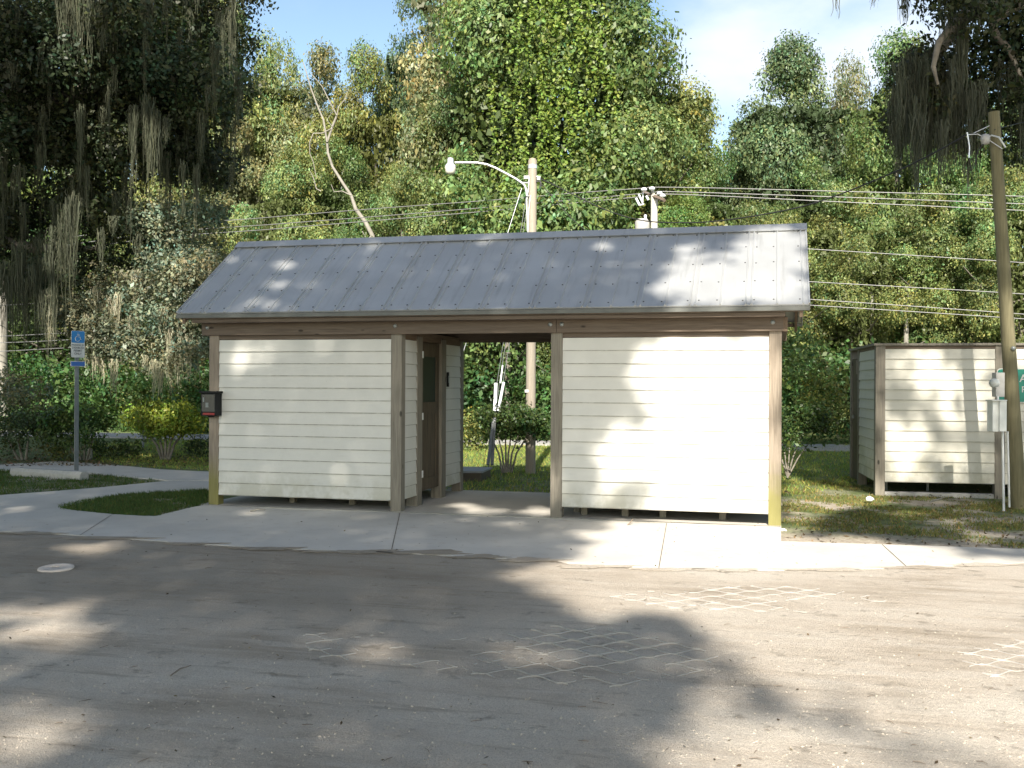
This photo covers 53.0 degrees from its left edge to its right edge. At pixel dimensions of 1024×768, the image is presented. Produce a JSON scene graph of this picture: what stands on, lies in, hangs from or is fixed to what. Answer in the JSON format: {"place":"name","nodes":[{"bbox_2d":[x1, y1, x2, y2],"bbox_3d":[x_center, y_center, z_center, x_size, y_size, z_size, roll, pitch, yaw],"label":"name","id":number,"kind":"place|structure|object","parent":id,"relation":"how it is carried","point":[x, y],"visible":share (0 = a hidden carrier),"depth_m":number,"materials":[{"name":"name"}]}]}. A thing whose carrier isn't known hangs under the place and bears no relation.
{"place":"outdoors","nodes":[
{"label":"outdoors","id":0,"kind":"place"},
{"bbox_2d":[0,480,208,514],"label":"path","id":1,"kind":"structure","parent":0,"point":[18,503],"depth_m":14.51,"materials":[{"name":"concrete"}]},
{"bbox_2d":[0,461,208,480],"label":"path","id":2,"kind":"structure","parent":0,"point":[146,473],"depth_m":18.32,"materials":[{"name":"concrete"}]},
{"bbox_2d":[70,331,84,470],"bbox_3d":[-7.641,0.309,18.043,0.054,2.487,0.280,0,0,34],"label":"parking sign","id":3,"kind":"object","parent":2,"relation":"on","point":[77,345],"visible":1,"depth_m":18.03,"materials":[{"name":"metal"}]},
{"bbox_2d":[1,431,849,451],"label":"road","id":4,"kind":"structure","parent":0,"point":[132,436],"depth_m":27.63,"materials":[{"name":"asphalt"}]},
{"bbox_2d":[0,532,1023,767],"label":"parking lot","id":5,"kind":"structure","parent":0,"point":[220,584],"depth_m":5.85,"materials":[{"name":"asphalt"}]},
{"bbox_2d":[37,563,73,571],"bbox_3d":[-3.874,1.566,8.723,0.290,0.045,0.289,0,0,14],"label":"utility cover","id":6,"kind":"object","parent":5,"relation":"on","point":[59,567],"visible":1,"depth_m":8.70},
{"bbox_2d":[66,536,156,539],"bbox_3d":[-4.021,1.565,10.439,0.982,0.004,0.206,0,0,3],"label":"gravel drift","id":7,"kind":"object","parent":5,"relation":"on","point":[106,537],"visible":1,"depth_m":10.45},
{"bbox_2d":[227,547,305,549],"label":"gravel drift","id":8,"kind":"object","parent":5,"relation":"on","point":[265,548],"visible":1,"depth_m":9.81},
{"bbox_2d":[294,549,403,553],"bbox_3d":[-1.531,1.577,9.660,1.073,0.004,0.227,0,0,-4],"label":"gravel drift","id":9,"kind":"object","parent":5,"relation":"on","point":[355,551],"visible":1,"depth_m":9.66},
{"bbox_2d":[3,552,1004,765],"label":"fallen leaves","id":10,"kind":"object","parent":5,"relation":"on","point":[341,722],"visible":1,"depth_m":4.89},
{"bbox_2d":[304,625,717,686],"bbox_3d":[-0.070,1.584,6.186,2.562,0.016,1.275,0,0,14],"label":"ground grid","id":11,"kind":"object","parent":5,"relation":"on","point":[599,655],"visible":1,"depth_m":6.08,"materials":[{"name":"plastic"}]},
{"bbox_2d":[0,557,1023,767],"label":"pebbles","id":12,"kind":"object","parent":5,"relation":"on","point":[525,698],"visible":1,"depth_m":5.02,"materials":[{"name":"stone"}]},
{"bbox_2d":[23,551,1012,764],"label":"twigs","id":13,"kind":"object","parent":5,"relation":"on","point":[551,709],"visible":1,"depth_m":5.03,"materials":[{"name":"wood"}]},
{"bbox_2d":[498,556,573,561],"bbox_3d":[0.205,1.585,9.296,0.698,0.004,0.270,0,0,-7],"label":"gravel drift","id":14,"kind":"object","parent":5,"relation":"on","point":[525,559],"visible":1,"depth_m":9.26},
{"bbox_2d":[556,564,642,568],"bbox_3d":[0.762,1.588,8.930,0.762,0.004,0.202,0,0,5],"label":"gravel drift","id":15,"kind":"object","parent":5,"relation":"on","point":[584,566],"visible":1,"depth_m":8.96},
{"bbox_2d":[628,567,713,570],"bbox_3d":[1.363,1.591,8.827,0.778,0.004,0.142,0,0,-1],"label":"gravel drift","id":16,"kind":"object","parent":5,"relation":"on","point":[667,569],"visible":1,"depth_m":8.83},
{"bbox_2d":[610,585,885,611],"bbox_3d":[1.762,1.594,7.603,1.938,0.014,0.940,0,0,-15],"label":"ground grid","id":17,"kind":"object","parent":5,"relation":"on","point":[711,608],"visible":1,"depth_m":7.65,"materials":[{"name":"plastic"}]},
{"bbox_2d":[774,567,864,570],"bbox_3d":[2.619,1.597,8.831,0.810,0.004,0.145,0,0,-6],"label":"gravel drift","id":18,"kind":"object","parent":5,"relation":"on","point":[834,569],"visible":1,"depth_m":8.83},
{"bbox_2d":[868,565,958,568],"bbox_3d":[3.492,1.601,8.975,0.808,0.004,0.168,0,0,-7],"label":"gravel drift","id":19,"kind":"object","parent":5,"relation":"on","point":[921,567],"visible":1,"depth_m":8.95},
{"bbox_2d":[949,562,1017,565],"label":"gravel drift","id":20,"kind":"object","parent":5,"relation":"on","point":[979,564],"visible":1,"depth_m":9.11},
{"bbox_2d":[957,639,1023,677],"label":"ground grid","id":21,"kind":"object","parent":5,"relation":"on","point":[997,660],"visible":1,"depth_m":5.98,"materials":[{"name":"plastic"}]},
{"bbox_2d":[0,505,1023,570],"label":"pavement","id":22,"kind":"structure","parent":0,"point":[624,543],"depth_m":10.61,"materials":[{"name":"concrete"}]},
{"bbox_2d":[376,549,469,554],"bbox_3d":[-0.828,1.580,9.633,0.901,0.004,0.298,0,0,-10],"label":"gravel drift","id":23,"kind":"object","parent":22,"relation":"on","point":[440,552],"visible":1,"depth_m":9.62,"materials":[{"name":"gravel"}]},
{"bbox_2d":[447,554,507,558],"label":"gravel drift","id":24,"kind":"object","parent":22,"relation":"on","point":[483,556],"visible":1,"depth_m":9.41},
{"bbox_2d":[80,504,905,567],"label":"pavement joints","id":25,"kind":"object","parent":22,"relation":"on","point":[523,516],"visible":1,"depth_m":11.66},
{"bbox_2d":[0,398,1023,568],"bbox_3d":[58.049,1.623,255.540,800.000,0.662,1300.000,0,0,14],"label":"ground","id":26,"kind":"structure","parent":0,"point":[825,537],"depth_m":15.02,"materials":[{"name":"green plant"}]},
{"bbox_2d":[0,293,9,420],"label":"tree","id":27,"kind":"object","parent":26,"relation":"on","point":[4,356],"visible":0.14,"depth_m":34.68,"materials":[{"name":"plant"}]},
{"bbox_2d":[0,364,69,416],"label":"bush","id":28,"kind":"object","parent":26,"relation":"on","point":[11,394],"visible":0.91,"depth_m":25.87,"materials":[{"name":"green plant"}]},
{"bbox_2d":[0,402,70,460],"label":"shrub","id":29,"kind":"object","parent":26,"relation":"on","point":[18,422],"visible":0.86,"depth_m":20.63,"materials":[{"name":"green plant"}]},
{"bbox_2d":[10,467,88,480],"bbox_3d":[-7.753,1.494,17.178,1.684,0.157,0.180,0,0,26],"label":"wheel stop","id":30,"kind":"object","parent":26,"relation":"on","point":[48,473],"visible":0.97,"depth_m":17.05,"materials":[{"name":"concrete"}]},
{"bbox_2d":[35,440,73,460],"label":"shrub","id":31,"kind":"object","parent":26,"relation":"on","point":[57,452],"visible":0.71,"depth_m":20.98,"materials":[{"name":"green plant"}]},
{"bbox_2d":[1,201,125,416],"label":"tree","id":32,"kind":"object","parent":26,"relation":"on","point":[58,354],"visible":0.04,"depth_m":37.28,"materials":[{"name":"green plant"}]},
{"bbox_2d":[4,1,133,378],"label":"tree","id":33,"kind":"object","parent":26,"relation":"on","point":[45,176],"visible":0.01,"depth_m":41.23,"materials":[{"name":"green plant"}]},
{"bbox_2d":[21,396,124,459],"bbox_3d":[-9.002,0.902,20.901,2.254,1.312,1.907,0,0,-2],"label":"shrub","id":34,"kind":"object","parent":26,"relation":"on","point":[57,417],"visible":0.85,"depth_m":20.55,"materials":[{"name":"green plant"}]},
{"bbox_2d":[0,468,158,494],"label":"grass","id":35,"kind":"structure","parent":26,"relation":"on","point":[83,482],"depth_m":16.17,"materials":[{"name":"plant"}]},
{"bbox_2d":[0,446,208,465],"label":"fallen leaves","id":36,"kind":"object","parent":26,"relation":"on","point":[67,462],"visible":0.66,"depth_m":20.62,"materials":[{"name":"plant"}]},
{"bbox_2d":[51,203,164,418],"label":"tree","id":37,"kind":"object","parent":26,"relation":"on","point":[146,391],"visible":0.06,"depth_m":35.85,"materials":[{"name":"green plant"}]},
{"bbox_2d":[82,435,149,458],"bbox_3d":[-8.328,1.353,21.585,1.765,0.698,1.262,0,0,14],"label":"shrub","id":38,"kind":"object","parent":26,"relation":"on","point":[126,447],"visible":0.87,"depth_m":21.42,"materials":[{"name":"green plant"}]},
{"bbox_2d":[58,487,208,515],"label":"grass","id":39,"kind":"structure","parent":26,"relation":"on","point":[125,504],"depth_m":13.45,"materials":[{"name":"plant"}]},
{"bbox_2d":[31,181,245,406],"bbox_3d":[-7.495,-1.355,20.728,4.197,6.213,4.391,0,0,-16],"label":"live oak","id":40,"kind":"object","parent":26,"relation":"on","point":[185,270],"visible":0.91,"depth_m":19.86,"materials":[{"name":"green plant"}]},
{"bbox_2d":[0,0,278,358],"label":"live oak","id":41,"kind":"object","parent":26,"relation":"on","point":[130,67],"visible":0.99,"depth_m":20.14,"materials":[{"name":"green plant"}]},
{"bbox_2d":[115,392,208,460],"bbox_3d":[-7.062,0.872,21.008,2.096,1.406,1.664,0,0,14],"label":"rounded shrub","id":42,"kind":"object","parent":26,"relation":"on","point":[173,419],"visible":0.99,"depth_m":20.74,"materials":[{"name":"green plant"}]},
{"bbox_2d":[97,0,279,326],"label":"tree","id":43,"kind":"object","parent":26,"relation":"on","point":[258,144],"visible":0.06,"depth_m":39.30,"materials":[{"name":"green plant"}]},
{"bbox_2d":[181,430,208,457],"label":"shrub","id":44,"kind":"object","parent":26,"relation":"on","point":[193,445],"visible":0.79,"depth_m":21.43,"materials":[{"name":"green plant"}]},
{"bbox_2d":[144,192,252,418],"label":"tree","id":45,"kind":"object","parent":26,"relation":"on","point":[226,202],"visible":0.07,"depth_m":35.14,"materials":[{"name":"green plant"}]},
{"bbox_2d":[139,112,275,408],"bbox_3d":[-10.833,-4.317,38.369,5.996,12.380,5.740,0,0,-18],"label":"tree","id":46,"kind":"object","parent":26,"relation":"on","point":[254,179],"visible":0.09,"depth_m":38.08,"materials":[{"name":"green plant"}]},
{"bbox_2d":[234,24,316,238],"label":"tree","id":47,"kind":"object","parent":26,"relation":"on","point":[275,94],"visible":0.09,"depth_m":40.91,"materials":[{"name":"green plant"}]},
{"bbox_2d":[215,143,336,253],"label":"tree","id":48,"kind":"object","parent":26,"relation":"on","point":[289,179],"visible":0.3,"depth_m":34.75,"materials":[{"name":"green plant"}]},
{"bbox_2d":[258,36,382,230],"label":"tree","id":49,"kind":"object","parent":26,"relation":"on","point":[322,68],"visible":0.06,"depth_m":41.12,"materials":[{"name":"green plant"}]},
{"bbox_2d":[285,133,385,239],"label":"tree","id":50,"kind":"object","parent":26,"relation":"on","point":[332,198],"visible":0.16,"depth_m":36.79,"materials":[{"name":"green plant"}]},
{"bbox_2d":[303,62,374,236],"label":"bare tree","id":51,"kind":"object","parent":26,"relation":"on","point":[366,224],"visible":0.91,"depth_m":33.09,"materials":[{"name":"brown wood"}]},
{"bbox_2d":[327,222,372,238],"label":"tree","id":52,"kind":"object","parent":26,"relation":"on","point":[350,234],"visible":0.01,"depth_m":32.82,"materials":[{"name":"green plant"}]},
{"bbox_2d":[293,34,431,236],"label":"tree","id":53,"kind":"object","parent":26,"relation":"on","point":[351,122],"visible":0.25,"depth_m":39.03,"materials":[{"name":"green plant"}]},
{"bbox_2d":[353,0,452,192],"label":"tree","id":54,"kind":"object","parent":26,"relation":"on","point":[391,59],"visible":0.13,"depth_m":41.83,"materials":[{"name":"green plant"}]},
{"bbox_2d":[365,157,462,236],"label":"tree","id":55,"kind":"object","parent":26,"relation":"on","point":[392,197],"visible":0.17,"depth_m":33.56,"materials":[{"name":"green plant"}]},
{"bbox_2d":[0,404,849,444],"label":"ground cover","id":56,"kind":"object","parent":26,"relation":"on","point":[122,428],"visible":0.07,"depth_m":29.54,"materials":[{"name":"green plant"}]},
{"bbox_2d":[401,82,509,416],"bbox_3d":[-1.746,-4.222,35.426,6.095,12.293,5.245,0,0,14],"label":"tree","id":57,"kind":"object","parent":26,"relation":"on","point":[448,103],"visible":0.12,"depth_m":35.12,"materials":[{"name":"green plant"}]},
{"bbox_2d":[385,0,559,407],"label":"tree","id":58,"kind":"object","parent":26,"relation":"on","point":[426,91],"visible":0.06,"depth_m":36.27,"materials":[{"name":"green plant"}]},
{"bbox_2d":[463,405,490,450],"bbox_3d":[-0.943,1.189,24.986,1.765,1.418,1.635,0,0,-36],"label":"shrub","id":59,"kind":"object","parent":26,"relation":"on","point":[467,442],"visible":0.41,"depth_m":24.68,"materials":[{"name":"green plant"}]},
{"bbox_2d":[463,467,491,481],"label":"platform","id":60,"kind":"structure","parent":26,"relation":"on","point":[479,474],"depth_m":16.85,"materials":[{"name":"concrete"}]},
{"bbox_2d":[200,489,771,525],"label":"building slab","id":61,"kind":"structure","parent":26,"relation":"on","point":[504,504],"depth_m":13.06,"materials":[{"name":"concrete"}]},
{"bbox_2d":[176,223,809,525],"bbox_3d":[-0.129,-0.213,13.725,7.811,3.603,3.213,0,0,14],"label":"restroom shelter","id":62,"kind":"object","parent":61,"relation":"on","point":[336,368],"visible":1,"depth_m":12.70,"materials":[{"name":"beige"}]},
{"bbox_2d":[199,391,222,416],"bbox_3d":[-3.885,0.262,13.252,0.255,0.340,0.159,0,0,14],"label":"brochure box","id":63,"kind":"object","parent":62,"relation":"attached to","point":[211,403],"visible":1,"depth_m":13.19,"materials":[{"name":"black plastic"}]},
{"bbox_2d":[202,394,214,411],"bbox_3d":[-3.902,0.245,13.191,0.183,0.220,0.005,0,0,14],"label":"window","id":64,"kind":"structure","parent":63,"relation":"in","point":[210,399],"depth_m":13.18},
{"bbox_2d":[422,343,438,490],"bbox_3d":[-1.109,0.433,13.822,0.080,1.960,0.818,0,0,14],"label":"door","id":65,"kind":"structure","parent":62,"relation":"in","point":[430,353],"depth_m":13.91,"materials":[{"name":"brown wood"}]},
{"bbox_2d":[445,157,541,473],"bbox_3d":[-0.346,-1.211,18.402,1.742,5.696,0.226,0,0,-4],"label":"street light pole","id":66,"kind":"object","parent":26,"relation":"on","point":[532,177],"visible":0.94,"depth_m":18.40,"materials":[{"name":"grey wood"}]},
{"bbox_2d":[464,188,528,466],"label":"guy wires","id":67,"kind":"object","parent":66,"relation":"attached to","point":[491,449],"visible":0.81,"depth_m":18.19,"materials":[{"name":"metal"}]},
{"bbox_2d":[540,134,966,222],"bbox_3d":[3.371,-3.166,16.258,7.371,1.112,0.334,0,0,39],"label":"service cable","id":68,"kind":"object","parent":66,"relation":"attached to","point":[776,211],"visible":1,"depth_m":15.75,"materials":[{"name":"rubber"}]},
{"bbox_2d":[1,324,1000,435],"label":"undergrowth","id":69,"kind":"object","parent":26,"relation":"on","point":[46,372],"visible":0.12,"depth_m":33.19,"materials":[{"name":"green plant"}]},
{"bbox_2d":[455,187,550,415],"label":"tree","id":70,"kind":"object","parent":26,"relation":"on","point":[489,388],"visible":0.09,"depth_m":31.95,"materials":[{"name":"green plant"}]},
{"bbox_2d":[464,395,550,472],"bbox_3d":[-0.037,0.898,18.349,1.850,1.392,1.346,0,0,14],"label":"shrub","id":71,"kind":"object","parent":26,"relation":"on","point":[522,421],"visible":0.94,"depth_m":18.27,"materials":[{"name":"green plant"}]},
{"bbox_2d":[413,0,692,410],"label":"tree","id":72,"kind":"object","parent":26,"relation":"on","point":[494,24],"visible":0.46,"depth_m":31.82,"materials":[{"name":"green plant"}]},
{"bbox_2d":[468,0,658,233],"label":"vines","id":73,"kind":"object","parent":72,"relation":"hanging from","point":[569,115],"visible":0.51,"depth_m":31.08,"materials":[{"name":"green plant"}]},
{"bbox_2d":[525,158,636,413],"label":"tree","id":74,"kind":"object","parent":26,"relation":"on","point":[542,358],"visible":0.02,"depth_m":31.42,"materials":[{"name":"green plant"}]},
{"bbox_2d":[556,40,730,227],"bbox_3d":[4.188,-4.754,34.405,7.611,13.514,7.109,0,0,38],"label":"tree","id":75,"kind":"object","parent":26,"relation":"on","point":[665,118],"visible":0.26,"depth_m":32.72,"materials":[{"name":"green plant"}]},
{"bbox_2d":[635,187,665,228],"bbox_3d":[3.833,-1.918,28.295,0.646,7.052,1.156,0,0,-39],"label":"power pole","id":76,"kind":"object","parent":26,"relation":"on","point":[655,198],"visible":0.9,"depth_m":28.31,"materials":[{"name":"metal"}]},
{"bbox_2d":[0,305,1023,351],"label":"power line","id":77,"kind":"object","parent":76,"relation":"attached to","point":[810,305],"visible":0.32,"depth_m":26.92,"materials":[{"name":"metal"}]},
{"bbox_2d":[0,299,1023,342],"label":"power line","id":78,"kind":"object","parent":76,"relation":"attached to","point":[810,299],"visible":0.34,"depth_m":26.91,"materials":[{"name":"metal"}]},
{"bbox_2d":[2,249,1023,305],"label":"power line","id":79,"kind":"object","parent":76,"relation":"attached to","point":[885,253],"visible":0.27,"depth_m":26.77,"materials":[{"name":"rubber"}]},
{"bbox_2d":[10,281,1020,335],"bbox_3d":[-1.709,-2.316,29.864,38.281,1.706,0.023,0,0,14],"label":"power line","id":80,"kind":"object","parent":76,"relation":"attached to","point":[809,281],"visible":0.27,"depth_m":26.85,"materials":[{"name":"metal"}]},
{"bbox_2d":[74,187,1023,236],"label":"power line","id":81,"kind":"object","parent":76,"relation":"attached to","point":[623,189],"visible":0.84,"depth_m":28.45,"materials":[{"name":"metal"}]},
{"bbox_2d":[83,191,1023,242],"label":"power line","id":82,"kind":"object","parent":76,"relation":"attached to","point":[630,194],"visible":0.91,"depth_m":28.30,"materials":[{"name":"rubber"}]},
{"bbox_2d":[106,194,1023,244],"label":"power line","id":83,"kind":"object","parent":76,"relation":"attached to","point":[624,198],"visible":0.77,"depth_m":28.30,"materials":[{"name":"rubber"}]},
{"bbox_2d":[650,190,711,227],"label":"tree","id":84,"kind":"object","parent":26,"relation":"on","point":[682,210],"visible":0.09,"depth_m":31.08,"materials":[{"name":"green plant"}]},
{"bbox_2d":[678,144,743,225],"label":"tree","id":85,"kind":"object","parent":26,"relation":"on","point":[716,179],"visible":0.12,"depth_m":33.47,"materials":[{"name":"green plant"}]},
{"bbox_2d":[734,196,849,420],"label":"tree","id":86,"kind":"object","parent":26,"relation":"on","point":[749,209],"visible":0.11,"depth_m":30.75,"materials":[{"name":"green plant"}]},
{"bbox_2d":[711,28,897,415],"bbox_3d":[9.479,-5.007,35.107,7.261,14.179,7.534,0,0,14],"label":"tree","id":87,"kind":"object","parent":26,"relation":"on","point":[765,136],"visible":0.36,"depth_m":34.02,"materials":[{"name":"green plant"}]},
{"bbox_2d":[782,312,836,392],"bbox_3d":[6.924,-0.876,25.546,2.295,2.387,2.488,0,0,14],"label":"shrub","id":88,"kind":"object","parent":26,"relation":"on","point":[790,356],"visible":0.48,"depth_m":25.20,"materials":[{"name":"green plant"}]},
{"bbox_2d":[765,151,860,422],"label":"tree","id":89,"kind":"object","parent":26,"relation":"on","point":[809,183],"visible":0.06,"depth_m":32.53,"materials":[{"name":"green plant"}]},
{"bbox_2d":[781,391,849,477],"bbox_3d":[4.862,0.861,17.517,1.511,1.515,1.815,0,0,44],"label":"shrub","id":90,"kind":"object","parent":26,"relation":"on","point":[824,418],"visible":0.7,"depth_m":17.51,"materials":[{"name":"green plant"}]},
{"bbox_2d":[782,351,849,439],"bbox_3d":[7.812,0.302,25.901,2.117,2.230,2.247,0,0,14],"label":"shrub","id":91,"kind":"object","parent":26,"relation":"on","point":[832,383],"visible":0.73,"depth_m":25.50,"materials":[{"name":"green plant"}]},
{"bbox_2d":[784,177,925,433],"bbox_3d":[9.870,-2.241,30.964,4.630,8.206,4.974,0,0,14],"label":"tree","id":92,"kind":"object","parent":26,"relation":"on","point":[824,234],"visible":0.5,"depth_m":29.99,"materials":[{"name":"green plant"}]},
{"bbox_2d":[812,48,907,347],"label":"tree","id":93,"kind":"object","parent":26,"relation":"on","point":[843,94],"visible":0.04,"depth_m":35.71,"materials":[{"name":"green plant"}]},
{"bbox_2d":[831,24,965,283],"bbox_3d":[12.480,-5.077,34.426,6.263,14.237,6.813,0,0,14],"label":"tree","id":94,"kind":"object","parent":26,"relation":"on","point":[863,169],"visible":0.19,"depth_m":32.95,"materials":[{"name":"green plant"}]},
{"bbox_2d":[782,482,1022,546],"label":"fallen leaves","id":95,"kind":"object","parent":26,"relation":"on","point":[909,522],"visible":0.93,"depth_m":12.36,"materials":[{"name":"plant"}]},
{"bbox_2d":[831,0,1023,218],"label":"live oak","id":96,"kind":"object","parent":26,"relation":"on","point":[931,95],"visible":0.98,"depth_m":15.38,"materials":[{"name":"green plant"}]},
{"bbox_2d":[865,186,995,344],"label":"tree","id":97,"kind":"object","parent":26,"relation":"on","point":[938,243],"visible":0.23,"depth_m":30.19,"materials":[{"name":"green plant"}]},
{"bbox_2d":[848,343,1023,498],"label":"siding enclosure","id":98,"kind":"object","parent":26,"relation":"on","point":[918,412],"visible":0.79,"depth_m":15.38,"materials":[{"name":"beige wood"}]},
{"bbox_2d":[852,359,857,479],"bbox_3d":[5.919,0.602,17.665,0.065,2.070,0.720,0,0,10],"label":"door","id":99,"kind":"structure","parent":98,"relation":"in","point":[855,376],"depth_m":17.79,"materials":[{"name":"brown wood"}]},
{"bbox_2d":[997,368,1023,402],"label":"green sign","id":100,"kind":"object","parent":98,"relation":"attached to","point":[1020,380],"visible":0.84,"depth_m":15.11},
{"bbox_2d":[861,128,1021,342],"bbox_3d":[13.344,-3.095,31.941,5.314,10.148,5.077,0,0,14],"label":"tree","id":101,"kind":"object","parent":26,"relation":"on","point":[957,184],"visible":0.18,"depth_m":30.85,"materials":[{"name":"green plant"}]},
{"bbox_2d":[921,77,1012,215],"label":"tree","id":102,"kind":"object","parent":26,"relation":"on","point":[987,156],"depth_m":33.91,"materials":[{"name":"green plant"}]},
{"bbox_2d":[920,164,1023,342],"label":"tree","id":103,"kind":"object","parent":26,"relation":"on","point":[982,329],"visible":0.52,"depth_m":29.22,"materials":[{"name":"green plant"}]},
{"bbox_2d":[966,111,1023,509],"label":"leaning pole","id":104,"kind":"object","parent":26,"relation":"on","point":[993,137],"visible":0.96,"depth_m":13.82,"materials":[{"name":"brown wood"}]},
{"bbox_2d":[985,396,1009,510],"bbox_3d":[6.402,0.898,13.359,0.591,1.481,0.266,0,0,-29],"label":"panel box","id":105,"kind":"object","parent":26,"relation":"on","point":[997,415],"visible":1,"depth_m":13.24,"materials":[{"name":"metal"}]},
{"bbox_2d":[989,373,1004,396],"bbox_3d":[6.332,0.009,13.422,0.181,0.316,0.155,0,0,0],"label":"electric meter","id":106,"kind":"object","parent":105,"relation":"attached to","point":[997,382],"visible":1,"depth_m":13.38,"materials":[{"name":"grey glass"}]},
{"bbox_2d":[986,84,1023,324],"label":"tree","id":107,"kind":"object","parent":26,"relation":"on","point":[1006,162],"visible":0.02,"depth_m":32.77,"materials":[{"name":"green plant"}]},
{"bbox_2d":[14,0,1022,247],"label":"sky","id":108,"kind":"structure","parent":0,"point":[728,37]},
{"bbox_2d":[781,479,1023,548],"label":"grass","id":109,"kind":"structure","parent":0,"point":[985,506],"depth_m":12.90,"materials":[{"name":"plant"}]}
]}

